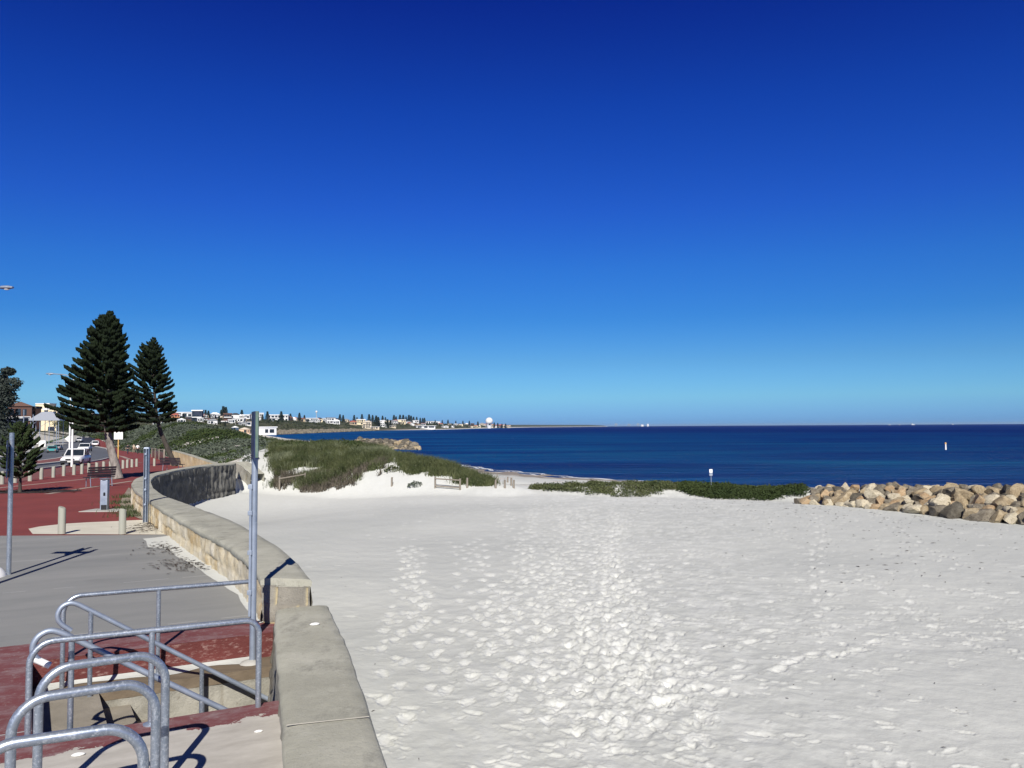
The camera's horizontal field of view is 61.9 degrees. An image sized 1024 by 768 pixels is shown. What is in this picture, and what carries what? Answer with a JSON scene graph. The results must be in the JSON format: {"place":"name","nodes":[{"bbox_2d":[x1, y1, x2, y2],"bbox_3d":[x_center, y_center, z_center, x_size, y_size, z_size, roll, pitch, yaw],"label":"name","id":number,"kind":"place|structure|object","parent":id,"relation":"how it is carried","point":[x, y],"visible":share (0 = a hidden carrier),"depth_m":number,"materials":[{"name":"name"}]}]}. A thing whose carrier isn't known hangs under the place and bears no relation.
{"place":"outdoors","nodes":[
{"label":"outdoors","id":0,"kind":"place"},
{"bbox_2d":[0,435,79,456],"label":"footpath","id":1,"kind":"structure","parent":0,"point":[63,441],"depth_m":266.00,"materials":[{"name":"concrete"}]},
{"bbox_2d":[0,442,108,471],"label":"road","id":2,"kind":"structure","parent":0,"point":[97,453],"depth_m":152.06,"materials":[{"name":"grey asphalt"}]},
{"bbox_2d":[47,446,58,452],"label":"car","id":3,"kind":"object","parent":2,"relation":"on","point":[52,449],"visible":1,"depth_m":176.18,"materials":[{"name":"teal paint"}]},
{"bbox_2d":[22,453,90,465],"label":"median island","id":4,"kind":"structure","parent":2,"relation":"on","point":[55,462],"depth_m":84.23,"materials":[{"name":"concrete"}]},
{"bbox_2d":[36,457,61,462],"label":"median paving","id":5,"kind":"structure","parent":4,"relation":"on","point":[49,460],"depth_m":93.35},
{"bbox_2d":[65,398,70,448],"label":"street lamp","id":6,"kind":"object","parent":5,"relation":"on","point":[68,438],"visible":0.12,"depth_m":120.36,"materials":[{"name":"white metal"}]},
{"bbox_2d":[5,458,108,472],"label":"kerb line","id":7,"kind":"object","parent":2,"relation":"on","point":[70,464],"visible":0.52,"depth_m":77.33,"materials":[{"name":"concrete"}]},
{"bbox_2d":[60,448,90,464],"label":"car","id":8,"kind":"object","parent":2,"relation":"on","point":[81,455],"visible":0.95,"depth_m":78.85,"materials":[{"name":"white paint"}]},
{"bbox_2d":[78,443,91,450],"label":"car","id":9,"kind":"object","parent":2,"relation":"on","point":[88,446],"visible":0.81,"depth_m":198.85,"materials":[{"name":"white paint"}]},
{"bbox_2d":[0,460,108,485],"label":"brick footpath","id":10,"kind":"structure","parent":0,"point":[48,472],"depth_m":62.32,"materials":[{"name":"red brick"}]},
{"bbox_2d":[46,373,73,466],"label":"street lamp","id":11,"kind":"object","parent":10,"relation":"on","point":[72,429],"visible":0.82,"depth_m":74.80,"materials":[{"name":"white metal"}]},
{"bbox_2d":[50,421,71,434],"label":"leafy tree","id":12,"kind":"object","parent":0,"point":[66,425],"visible":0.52,"depth_m":329.46,"materials":[{"name":"green plant"}]},
{"bbox_2d":[76,436,94,442],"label":"hill road","id":13,"kind":"structure","parent":0,"point":[88,439],"depth_m":285.18,"materials":[{"name":"grey asphalt"}]},
{"bbox_2d":[0,439,181,535],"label":"red paving","id":14,"kind":"structure","parent":0,"point":[31,510],"depth_m":31.85,"materials":[{"name":"red brick"}]},
{"bbox_2d":[0,490,80,492],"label":"mulch bed","id":15,"kind":"object","parent":14,"relation":"on","point":[41,490],"visible":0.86,"depth_m":36.78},
{"bbox_2d":[0,421,44,491],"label":"pine sapling","id":16,"kind":"object","parent":15,"relation":"on","point":[24,440],"visible":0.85,"depth_m":36.28,"materials":[{"name":"green plant"}]},
{"bbox_2d":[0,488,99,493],"bbox_3d":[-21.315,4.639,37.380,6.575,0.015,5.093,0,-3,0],"label":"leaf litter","id":17,"kind":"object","parent":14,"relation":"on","point":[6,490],"visible":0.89,"depth_m":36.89,"materials":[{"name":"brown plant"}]},
{"bbox_2d":[43,310,139,478],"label":"norfolk pine","id":18,"kind":"object","parent":14,"relation":"on","point":[110,397],"visible":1,"depth_m":48.96,"materials":[{"name":"green plant"}]},
{"bbox_2d":[83,466,116,486],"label":"slatted bench","id":19,"kind":"object","parent":14,"relation":"on","point":[112,471],"visible":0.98,"depth_m":40.79,"materials":[{"name":"wood"}]},
{"bbox_2d":[79,508,126,511],"bbox_3d":[-12.579,3.925,26.442,1.170,0.066,1.050,0,-3,0],"label":"concrete pad","id":20,"kind":"object","parent":14,"relation":"on","point":[98,510],"visible":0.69,"depth_m":26.19,"materials":[{"name":"beige concrete"}]},
{"bbox_2d":[100,478,110,509],"bbox_3d":[-12.683,3.434,26.579,0.330,0.990,0.333,0,-3,-8],"label":"drinking fountain","id":21,"kind":"object","parent":20,"relation":"on","point":[104,491],"visible":0.94,"depth_m":26.48,"materials":[{"name":"metal"}]},
{"bbox_2d":[114,432,122,458],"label":"road sign","id":22,"kind":"object","parent":14,"relation":"on","point":[118,435],"visible":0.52,"depth_m":108.03,"materials":[{"name":"white metal"}]},
{"bbox_2d":[121,488,142,518],"bbox_3d":[-13.754,4.204,30.907,0.848,0.265,19.058,1,-3,-25],"label":"dirt strip","id":23,"kind":"object","parent":14,"relation":"on","point":[128,499],"visible":0.4,"depth_m":30.18,"materials":[{"name":"beige sand"}]},
{"bbox_2d":[96,493,141,517],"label":"weeds","id":24,"kind":"object","parent":23,"relation":"on","point":[130,511],"visible":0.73,"depth_m":26.70,"materials":[{"name":"green plant"}]},
{"bbox_2d":[125,337,177,465],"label":"norfolk pine","id":25,"kind":"object","parent":14,"relation":"on","point":[152,354],"visible":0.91,"depth_m":74.42,"materials":[{"name":"green plant"}]},
{"bbox_2d":[151,448,164,460],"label":"timber fence","id":26,"kind":"object","parent":14,"relation":"on","point":[155,453],"visible":0.78,"depth_m":106.66,"materials":[{"name":"brown wood"}]},
{"bbox_2d":[159,458,184,469],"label":"slatted bench","id":27,"kind":"object","parent":14,"relation":"on","point":[172,461],"visible":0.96,"depth_m":63.18,"materials":[{"name":"wood"}]},
{"bbox_2d":[171,450,216,466],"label":"stone wall","id":28,"kind":"structure","parent":14,"relation":"on","point":[187,460],"depth_m":70.86,"materials":[{"name":"yellow stone"}]},
{"bbox_2d":[29,520,164,534],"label":"cream paving","id":29,"kind":"structure","parent":0,"point":[109,527],"depth_m":20.82,"materials":[{"name":"concrete"}]},
{"bbox_2d":[58,506,65,533],"bbox_3d":[-10.375,3.134,19.683,0.167,0.632,0.164,0,-3,0],"label":"timber bollard","id":30,"kind":"object","parent":29,"relation":"on","point":[61,519],"visible":1,"depth_m":19.62,"materials":[{"name":"beige wood"}]},
{"bbox_2d":[119,509,125,533],"bbox_3d":[-8.917,3.141,19.546,0.159,0.587,0.160,0,-3,0],"label":"timber bollard","id":31,"kind":"object","parent":29,"relation":"on","point":[122,521],"visible":1,"depth_m":19.48,"materials":[{"name":"beige wood"}]},
{"bbox_2d":[126,522,156,532],"bbox_3d":[-8.662,3.467,20.807,2.162,0.009,3.187,0,-3,0],"label":"dry seaweed","id":32,"kind":"object","parent":29,"relation":"on","point":[143,527],"visible":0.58,"depth_m":20.59,"materials":[{"name":"beige sand"}]},
{"bbox_2d":[143,447,150,522],"bbox_3d":[-9.391,2.589,21.904,0.145,1.931,0.158,0,-3,-6],"label":"steel post","id":33,"kind":"object","parent":29,"relation":"on","point":[146,475],"visible":0.92,"depth_m":21.90,"materials":[{"name":"grey metal"}]},
{"bbox_2d":[0,535,282,767],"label":"concrete path","id":34,"kind":"structure","parent":0,"point":[45,580],"depth_m":10.67,"materials":[{"name":"grey concrete"}]},
{"bbox_2d":[0,433,14,577],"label":"sign post","id":35,"kind":"object","parent":34,"relation":"on","point":[9,468],"visible":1,"depth_m":14.18,"materials":[{"name":"metal"}]},
{"bbox_2d":[0,724,148,767],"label":"cycle hoop","id":36,"kind":"object","parent":34,"relation":"on","point":[134,739],"visible":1,"depth_m":4.29,"materials":[{"name":"metal"}]},
{"bbox_2d":[4,680,160,767],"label":"cycle hoop","id":37,"kind":"object","parent":34,"relation":"on","point":[148,693],"visible":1,"depth_m":5.01,"materials":[{"name":"metal"}]},
{"bbox_2d":[32,652,169,767],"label":"cycle hoop","id":38,"kind":"object","parent":34,"relation":"on","point":[158,663],"visible":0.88,"depth_m":5.65,"materials":[{"name":"metal"}]},
{"bbox_2d":[24,618,261,734],"bbox_3d":[-2.944,2.375,6.954,1.778,0.787,0.120,1,-3,-29],"label":"guard rail","id":39,"kind":"object","parent":34,"relation":"on","point":[150,631],"visible":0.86,"depth_m":6.94,"materials":[{"name":"metal"}]},
{"bbox_2d":[139,541,204,573],"bbox_3d":[-6.389,3.230,16.206,1.718,0.008,4.625,1,-3,-26],"label":"dry seaweed","id":40,"kind":"object","parent":34,"relation":"on","point":[169,549],"visible":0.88,"depth_m":15.42,"materials":[{"name":"brown plant"}]},
{"bbox_2d":[144,536,262,622],"bbox_3d":[-5.466,3.149,14.655,0.667,0.035,9.585,1,-3,-30],"label":"sand drift","id":41,"kind":"object","parent":34,"relation":"on","point":[207,570],"visible":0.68,"depth_m":15.53,"materials":[{"name":"white sand"}]},
{"bbox_2d":[2,417,607,485],"bbox_3d":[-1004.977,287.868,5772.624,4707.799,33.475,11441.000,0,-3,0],"label":"hillside","id":42,"kind":"structure","parent":0,"point":[48,435],"depth_m":1057.89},
{"bbox_2d":[0,431,8,452],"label":"leafy tree","id":43,"kind":"object","parent":42,"relation":"on","point":[5,435],"visible":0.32,"depth_m":149.22,"materials":[{"name":"green plant"}]},
{"bbox_2d":[0,366,23,432],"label":"leafy tree","id":44,"kind":"object","parent":42,"relation":"on","point":[8,394],"visible":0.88,"depth_m":175.92,"materials":[{"name":"green plant"}]},
{"bbox_2d":[8,402,33,428],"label":"house","id":45,"kind":"structure","parent":42,"relation":"on","point":[25,409],"depth_m":342.19,"materials":[{"name":"brown brick"}]},
{"bbox_2d":[33,406,41,430],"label":"house","id":46,"kind":"structure","parent":42,"relation":"on","point":[36,411],"depth_m":350.28,"materials":[{"name":"glass"}]},
{"bbox_2d":[29,412,64,442],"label":"pavilion","id":47,"kind":"structure","parent":42,"relation":"on","point":[46,416],"depth_m":253.80,"materials":[{"name":"grey metal"}]},
{"bbox_2d":[35,403,63,430],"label":"apartment building","id":48,"kind":"structure","parent":42,"relation":"on","point":[44,427],"depth_m":366.66,"materials":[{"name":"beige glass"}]},
{"bbox_2d":[191,410,203,420],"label":"house","id":49,"kind":"structure","parent":42,"relation":"on","point":[196,414],"depth_m":868.43,"materials":[{"name":"white"}]},
{"bbox_2d":[60,421,404,462],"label":"coastal scrub","id":50,"kind":"object","parent":42,"relation":"on","point":[170,432],"visible":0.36,"depth_m":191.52,"materials":[{"name":"green plant"}]},
{"bbox_2d":[6,415,486,429],"bbox_3d":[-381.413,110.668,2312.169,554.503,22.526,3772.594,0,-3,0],"label":"distant buildings","id":51,"kind":"structure","parent":42,"relation":"on","point":[275,423],"depth_m":1241.74,"materials":[{"name":"white"}]},
{"bbox_2d":[259,427,275,434],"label":"house","id":52,"kind":"structure","parent":42,"relation":"on","point":[267,430],"depth_m":690.32,"materials":[{"name":"white"}]},
{"bbox_2d":[130,417,460,424],"bbox_3d":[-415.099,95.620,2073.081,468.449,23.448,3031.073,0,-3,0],"label":"trees","id":53,"kind":"object","parent":42,"relation":"on","point":[270,420],"visible":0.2,"depth_m":1244.66,"materials":[{"name":"green wood"}]},
{"bbox_2d":[276,428,374,434],"bbox_3d":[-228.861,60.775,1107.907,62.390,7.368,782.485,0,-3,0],"label":"shore rocks","id":54,"kind":"object","parent":42,"relation":"on","point":[292,431],"visible":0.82,"depth_m":968.52,"materials":[{"name":"grey stone"}]},
{"bbox_2d":[370,450,503,486],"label":"dune grass","id":55,"kind":"structure","parent":0,"point":[410,462],"depth_m":48.54,"materials":[{"name":"green plant"}]},
{"bbox_2d":[0,0,1023,425],"label":"sky","id":56,"kind":"structure","parent":0,"point":[508,212],"materials":[{"name":"blue"}]},
{"bbox_2d":[224,448,814,487],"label":"wet beach","id":57,"kind":"structure","parent":0,"point":[518,478],"depth_m":78.37,"materials":[{"name":"beige sand"}]},
{"bbox_2d":[49,451,1023,767],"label":"beach sand","id":58,"kind":"structure","parent":0,"point":[497,627],"depth_m":15.33,"materials":[{"name":"white sand"}]},
{"bbox_2d":[32,632,272,733],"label":"stone steps","id":59,"kind":"structure","parent":58,"relation":"on","point":[121,708],"depth_m":9.15,"materials":[{"name":"stone"}]},
{"bbox_2d":[29,628,227,728],"bbox_3d":[-3.098,2.766,7.122,1.647,1.606,0.055,1,-3,-29],"label":"stair handrail","id":60,"kind":"object","parent":59,"relation":"on","point":[44,663],"visible":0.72,"depth_m":6.90,"materials":[{"name":"metal"}]},
{"bbox_2d":[46,657,248,690],"bbox_3d":[-3.865,3.145,9.296,2.200,0.028,0.210,1,-3,-29],"label":"sand drift","id":61,"kind":"object","parent":59,"relation":"on","point":[171,670],"visible":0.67,"depth_m":9.27,"materials":[{"name":"white sand"}]},
{"bbox_2d":[59,580,247,688],"bbox_3d":[-3.846,2.682,9.291,1.899,0.957,0.120,1,-3,-29],"label":"guard rail","id":62,"kind":"object","parent":59,"relation":"on","point":[157,590],"visible":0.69,"depth_m":9.25,"materials":[{"name":"metal"}]},
{"bbox_2d":[55,600,267,700],"bbox_3d":[-3.543,3.020,8.927,2.213,1.694,0.049,1,-3,-29],"label":"stair handrail","id":63,"kind":"object","parent":59,"relation":"on","point":[91,613],"visible":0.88,"depth_m":8.71,"materials":[{"name":"metal"}]},
{"bbox_2d":[240,411,258,665],"bbox_3d":[-2.973,1.743,9.678,0.240,2.861,0.449,0,-3,-8],"label":"sign post","id":64,"kind":"object","parent":59,"relation":"on","point":[252,550],"visible":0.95,"depth_m":9.74,"materials":[{"name":"metal"}]},
{"bbox_2d":[130,462,312,632],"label":"stone wall","id":65,"kind":"structure","parent":58,"relation":"on","point":[219,544],"depth_m":15.76,"materials":[{"name":"stone"}]},
{"bbox_2d":[235,461,263,484],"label":"stone wall","id":66,"kind":"structure","parent":58,"relation":"on","point":[243,474],"depth_m":52.74,"materials":[{"name":"stone"}]},
{"bbox_2d":[271,438,365,448],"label":"dune scrub","id":67,"kind":"object","parent":58,"relation":"on","point":[344,441],"visible":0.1,"depth_m":61.41,"materials":[{"name":"green plant"}]},
{"bbox_2d":[267,605,386,767],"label":"stone wall","id":68,"kind":"structure","parent":58,"relation":"on","point":[316,691],"depth_m":6.85,"materials":[{"name":"stone"}]},
{"bbox_2d":[262,438,400,492],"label":"dune grass","id":69,"kind":"structure","parent":58,"relation":"on","point":[348,459],"depth_m":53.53,"materials":[{"name":"green plant"}]},
{"bbox_2d":[384,465,398,471],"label":"bush","id":70,"kind":"object","parent":58,"relation":"on","point":[392,467],"visible":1,"depth_m":49.61,"materials":[{"name":"green plant"}]},
{"bbox_2d":[434,477,460,489],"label":"dune fence","id":71,"kind":"object","parent":58,"relation":"on","point":[435,485],"visible":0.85,"depth_m":45.58,"materials":[{"name":"grey wood"}]},
{"bbox_2d":[528,479,680,496],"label":"dune scrub","id":72,"kind":"object","parent":58,"relation":"on","point":[653,486],"visible":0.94,"depth_m":45.34,"materials":[{"name":"green plant"}]},
{"bbox_2d":[675,480,810,500],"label":"dune scrub","id":73,"kind":"object","parent":58,"relation":"on","point":[723,490],"visible":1,"depth_m":42.83,"materials":[{"name":"green plant"}]},
{"bbox_2d":[800,497,810,503],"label":"boulder","id":74,"kind":"object","parent":58,"relation":"on","point":[804,500],"visible":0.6,"depth_m":38.16,"materials":[{"name":"beige stone"}]},
{"bbox_2d":[832,492,851,504],"bbox_3d":[14.509,5.149,37.474,0.669,0.629,1.002,19,-45,-42],"label":"boulder","id":75,"kind":"object","parent":58,"relation":"on","point":[844,497],"visible":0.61,"depth_m":37.32,"materials":[{"name":"beige stone"}]},
{"bbox_2d":[681,500,1023,590],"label":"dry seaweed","id":76,"kind":"object","parent":58,"relation":"on","point":[869,530],"visible":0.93,"depth_m":28.84,"materials":[{"name":"brown plant"}]},
{"bbox_2d":[855,499,868,508],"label":"boulder","id":77,"kind":"object","parent":58,"relation":"on","point":[860,503],"visible":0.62,"depth_m":36.18,"materials":[{"name":"stone"}]},
{"bbox_2d":[864,488,886,498],"bbox_3d":[15.695,4.934,36.642,0.952,0.641,0.937,31,-3,-31],"label":"boulder","id":78,"kind":"object","parent":58,"relation":"on","point":[870,493],"visible":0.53,"depth_m":36.54,"materials":[{"name":"stone"}]},
{"bbox_2d":[883,502,900,510],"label":"boulder","id":79,"kind":"object","parent":58,"relation":"on","point":[893,507],"visible":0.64,"depth_m":34.88,"materials":[{"name":"grey stone"}]},
{"bbox_2d":[887,493,900,499],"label":"boulder","id":80,"kind":"object","parent":58,"relation":"on","point":[891,496],"visible":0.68,"depth_m":35.92,"materials":[{"name":"stone"}]},
{"bbox_2d":[894,488,905,496],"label":"boulder","id":81,"kind":"object","parent":58,"relation":"on","point":[901,492],"visible":0.66,"depth_m":36.12,"materials":[{"name":"beige stone"}]},
{"bbox_2d":[902,504,921,513],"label":"boulder","id":82,"kind":"object","parent":58,"relation":"on","point":[913,509],"visible":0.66,"depth_m":33.85,"materials":[{"name":"stone"}]},
{"bbox_2d":[911,494,923,501],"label":"boulder","id":83,"kind":"object","parent":58,"relation":"on","point":[916,497],"visible":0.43,"depth_m":35.15,"materials":[{"name":"grey stone"}]},
{"bbox_2d":[911,487,927,495],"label":"boulder","id":84,"kind":"object","parent":58,"relation":"on","point":[915,491],"visible":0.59,"depth_m":35.51,"materials":[{"name":"beige stone"}]},
{"bbox_2d":[919,505,927,514],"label":"boulder","id":85,"kind":"object","parent":58,"relation":"on","point":[924,509],"visible":0.74,"depth_m":33.57,"materials":[{"name":"beige stone"}]},
{"bbox_2d":[929,505,945,515],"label":"boulder","id":86,"kind":"object","parent":58,"relation":"on","point":[935,510],"visible":0.56,"depth_m":32.94,"materials":[{"name":"grey stone"}]},
{"bbox_2d":[930,497,949,505],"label":"boulder","id":87,"kind":"object","parent":58,"relation":"on","point":[939,501],"visible":0.44,"depth_m":33.45,"materials":[{"name":"stone"}]},
{"bbox_2d":[935,493,950,503],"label":"boulder","id":88,"kind":"object","parent":58,"relation":"on","point":[947,497],"visible":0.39,"depth_m":33.98,"materials":[{"name":"stone"}]},
{"bbox_2d":[942,487,958,496],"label":"boulder","id":89,"kind":"object","parent":58,"relation":"on","point":[948,491],"visible":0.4,"depth_m":34.40,"materials":[{"name":"grey stone"}]},
{"bbox_2d":[938,501,963,518],"bbox_3d":[16.891,5.056,32.687,0.944,0.900,1.125,-25,9,9],"label":"boulder","id":90,"kind":"object","parent":58,"relation":"on","point":[954,510],"visible":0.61,"depth_m":32.41,"materials":[{"name":"stone"}]},
{"bbox_2d":[954,494,968,508],"bbox_3d":[17.697,4.643,33.593,0.539,0.644,0.584,-2,-4,36],"label":"boulder","id":91,"kind":"object","parent":58,"relation":"on","point":[961,499],"visible":0.58,"depth_m":33.44,"materials":[{"name":"beige stone"}]},
{"bbox_2d":[951,487,973,501],"bbox_3d":[17.952,4.523,34.082,0.792,0.683,0.836,13,-22,35],"label":"boulder","id":92,"kind":"object","parent":58,"relation":"on","point":[966,494],"visible":0.57,"depth_m":33.86,"materials":[{"name":"beige stone"}]},
{"bbox_2d":[962,508,978,518],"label":"boulder","id":93,"kind":"object","parent":58,"relation":"on","point":[967,512],"visible":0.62,"depth_m":31.84,"materials":[{"name":"beige stone"}]},
{"bbox_2d":[970,485,985,494],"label":"boulder","id":94,"kind":"object","parent":58,"relation":"on","point":[976,489],"visible":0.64,"depth_m":33.88,"materials":[{"name":"beige stone"}]},
{"bbox_2d":[971,493,984,503],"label":"boulder","id":95,"kind":"object","parent":58,"relation":"on","point":[979,499],"visible":0.52,"depth_m":32.63,"materials":[{"name":"beige stone"}]},
{"bbox_2d":[963,508,995,521],"bbox_3d":[17.377,5.014,31.568,1.187,0.624,1.015,-37,9,5],"label":"boulder","id":96,"kind":"object","parent":58,"relation":"on","point":[983,515],"visible":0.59,"depth_m":31.41,"materials":[{"name":"grey stone"}]},
{"bbox_2d":[983,494,999,504],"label":"boulder","id":97,"kind":"object","parent":58,"relation":"on","point":[990,499],"visible":0.38,"depth_m":32.40,"materials":[{"name":"stone"}]},
{"bbox_2d":[984,487,1000,493],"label":"boulder","id":98,"kind":"object","parent":58,"relation":"on","point":[990,490],"visible":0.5,"depth_m":33.63,"materials":[{"name":"beige stone"}]},
{"bbox_2d":[989,510,1006,522],"bbox_3d":[17.659,4.934,31.036,0.843,0.456,0.771,-33,-28,-29],"label":"boulder","id":99,"kind":"object","parent":58,"relation":"on","point":[997,516],"visible":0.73,"depth_m":30.79,"materials":[{"name":"beige stone"}]},
{"bbox_2d":[992,495,1013,508],"bbox_3d":[18.498,4.503,32.107,0.770,0.606,0.775,-13,-23,7],"label":"boulder","id":100,"kind":"object","parent":58,"relation":"on","point":[1003,500],"visible":0.53,"depth_m":31.89,"materials":[{"name":"beige stone"}]},
{"bbox_2d":[999,484,1010,494],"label":"boulder","id":101,"kind":"object","parent":58,"relation":"on","point":[1005,488],"visible":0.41,"depth_m":33.15,"materials":[{"name":"stone"}]},
{"bbox_2d":[1003,512,1017,523],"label":"boulder","id":102,"kind":"object","parent":58,"relation":"on","point":[1010,518],"visible":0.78,"depth_m":30.48,"materials":[{"name":"stone"}]},
{"bbox_2d":[1005,483,1023,497],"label":"boulder","id":103,"kind":"object","parent":58,"relation":"on","point":[1016,489],"visible":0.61,"depth_m":32.62,"materials":[{"name":"beige stone"}]},
{"bbox_2d":[1016,511,1023,524],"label":"boulder","id":104,"kind":"object","parent":58,"relation":"on","point":[1020,517],"visible":0.79,"depth_m":30.26,"materials":[{"name":"grey stone"}]},
{"bbox_2d":[265,424,1023,487],"bbox_3d":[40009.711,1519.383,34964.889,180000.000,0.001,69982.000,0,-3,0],"label":"sea","id":105,"kind":"structure","parent":0,"point":[985,455],"depth_m":182.19,"materials":[{"name":"liquid"}]},
{"bbox_2d":[462,465,641,480],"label":"foam","id":106,"kind":"object","parent":105,"relation":"on","point":[538,473],"visible":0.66,"depth_m":101.83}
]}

